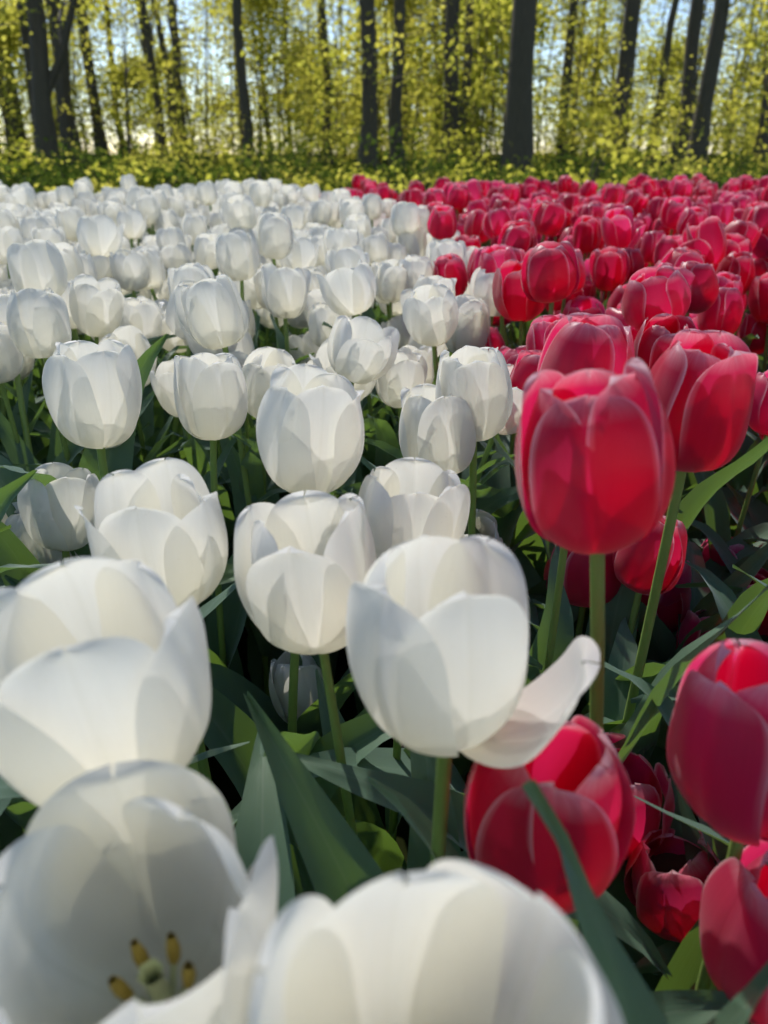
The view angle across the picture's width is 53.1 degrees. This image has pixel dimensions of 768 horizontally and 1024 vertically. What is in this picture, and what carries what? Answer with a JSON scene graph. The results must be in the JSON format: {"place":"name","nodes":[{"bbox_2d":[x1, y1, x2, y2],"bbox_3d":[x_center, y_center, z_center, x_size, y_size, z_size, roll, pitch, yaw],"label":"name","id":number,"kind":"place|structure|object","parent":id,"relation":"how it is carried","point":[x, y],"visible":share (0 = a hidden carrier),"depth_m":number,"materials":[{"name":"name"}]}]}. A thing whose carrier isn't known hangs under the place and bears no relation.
{"place":"outdoors","nodes":[
{"label":"outdoors","id":0,"kind":"place"},
{"bbox_2d":[0,0,766,153],"label":"sky","id":1,"kind":"structure","parent":0,"point":[547,52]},
{"bbox_2d":[0,154,767,1023],"bbox_3d":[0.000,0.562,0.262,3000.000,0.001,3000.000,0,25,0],"label":"ground","id":2,"kind":"structure","parent":0,"point":[227,788],"depth_m":0.93,"materials":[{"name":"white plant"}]},
{"bbox_2d":[0,462,99,587],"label":"tulip","id":3,"kind":"object","parent":2,"relation":"on","point":[52,517],"visible":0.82,"depth_m":0.65,"materials":[{"name":"white plant"}]},
{"bbox_2d":[0,556,210,806],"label":"tulip","id":4,"kind":"object","parent":2,"relation":"on","point":[104,661],"visible":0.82,"depth_m":0.25,"materials":[{"name":"white plant"}]},
{"bbox_2d":[4,339,235,618],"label":"tulip","id":5,"kind":"object","parent":2,"relation":"on","point":[92,391],"visible":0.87,"depth_m":0.53,"materials":[{"name":"white plant"}]},
{"bbox_2d":[0,732,294,1023],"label":"tulip","id":6,"kind":"object","parent":2,"relation":"on","point":[148,892],"visible":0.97,"depth_m":0.24,"materials":[{"name":"white plant"}]},
{"bbox_2d":[173,352,247,676],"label":"tulip","id":7,"kind":"object","parent":2,"relation":"on","point":[211,396],"visible":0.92,"depth_m":0.65,"materials":[{"name":"white plant"}]},
{"bbox_2d":[74,457,391,847],"bbox_3d":[-0.095,0.208,0.471,0.290,0.466,0.271,0,25,0],"label":"tulip","id":8,"kind":"object","parent":2,"relation":"on","point":[162,518],"visible":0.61,"depth_m":0.41,"materials":[{"name":"white plant"}]},
{"bbox_2d":[203,364,368,849],"bbox_3d":[-0.076,0.162,0.525,0.280,0.502,0.179,0,25,0],"label":"tulip","id":9,"kind":"object","parent":2,"relation":"on","point":[310,434],"visible":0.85,"depth_m":0.46,"materials":[{"name":"white plant"}]},
{"bbox_2d":[209,651,542,736],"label":"tulip","id":10,"kind":"object","parent":2,"relation":"on","point":[231,686],"visible":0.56,"depth_m":0.71,"materials":[{"name":"plant"}]},
{"bbox_2d":[0,0,767,177],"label":"trees","id":11,"kind":"object","parent":2,"relation":"on","point":[458,101],"visible":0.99,"depth_m":28.10,"materials":[{"name":"green plant"}]},
{"bbox_2d":[0,120,767,198],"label":"shrub","id":12,"kind":"object","parent":2,"relation":"on","point":[48,178],"visible":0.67,"depth_m":11.47,"materials":[{"name":"green plant"}]},
{"bbox_2d":[315,457,469,885],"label":"tulip","id":13,"kind":"object","parent":2,"relation":"on","point":[404,499],"visible":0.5,"depth_m":0.47,"materials":[{"name":"white plant"}]},
{"bbox_2d":[243,535,599,907],"bbox_3d":[0.051,0.260,0.333,0.252,0.488,0.241,0,25,0],"label":"tulip","id":14,"kind":"object","parent":2,"relation":"on","point":[437,635],"visible":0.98,"depth_m":0.28,"materials":[{"name":"white plant"}]},
{"bbox_2d":[233,490,672,977],"bbox_3d":[0.015,0.205,0.475,0.290,0.467,0.199,0,25,0],"label":"tulip","id":15,"kind":"object","parent":2,"relation":"on","point":[303,563],"visible":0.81,"depth_m":0.38,"materials":[{"name":"white plant"}]},
{"bbox_2d":[399,383,509,777],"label":"tulip","id":16,"kind":"object","parent":2,"relation":"on","point":[440,432],"visible":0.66,"depth_m":0.60,"materials":[{"name":"white plant"}]},
{"bbox_2d":[360,345,587,781],"bbox_3d":[0.129,0.093,0.697,0.322,0.482,0.158,0,25,0],"label":"tulip","id":17,"kind":"object","parent":2,"relation":"on","point":[478,379],"visible":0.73,"depth_m":0.60,"materials":[{"name":"white plant"}]},
{"bbox_2d":[308,312,670,795],"bbox_3d":[0.089,0.142,0.536,0.157,0.530,0.349,22,33,39],"label":"tulip","id":18,"kind":"object","parent":2,"relation":"on","point":[577,341],"visible":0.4,"depth_m":0.50,"materials":[{"name":"red plant"}]},
{"bbox_2d":[296,358,685,991],"bbox_3d":[0.071,0.204,0.383,0.270,0.546,0.278,0,25,0],"label":"tulip","id":19,"kind":"object","parent":2,"relation":"on","point":[595,466],"visible":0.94,"depth_m":0.30,"materials":[{"name":"red plant"}]},
{"bbox_2d":[250,859,767,1023],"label":"tulip","id":20,"kind":"object","parent":2,"relation":"on","point":[450,941],"visible":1,"depth_m":0.19,"materials":[{"name":"white plant"}]},
{"bbox_2d":[407,715,729,1023],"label":"tulip","id":21,"kind":"object","parent":2,"relation":"on","point":[574,769],"visible":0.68,"depth_m":0.29,"materials":[{"name":"red plant"}]},
{"bbox_2d":[580,516,686,715],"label":"tulip","id":22,"kind":"object","parent":2,"relation":"on","point":[634,565],"visible":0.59,"depth_m":0.64,"materials":[{"name":"red plant"}]},
{"bbox_2d":[609,329,757,777],"bbox_3d":[0.201,0.115,0.593,0.356,0.530,0.187,-10,27,-21],"label":"tulip","id":23,"kind":"object","parent":2,"relation":"on","point":[704,381],"visible":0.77,"depth_m":0.42,"materials":[{"name":"red plant"}]},
{"bbox_2d":[655,639,767,1022],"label":"tulip","id":24,"kind":"object","parent":2,"relation":"on","point":[717,748],"visible":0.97,"depth_m":0.30,"materials":[{"name":"red plant"}]},
{"bbox_2d":[676,786,767,1023],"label":"tulip","id":25,"kind":"object","parent":2,"relation":"on","point":[733,923],"visible":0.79,"depth_m":0.33,"materials":[{"name":"red plant"}]}
]}

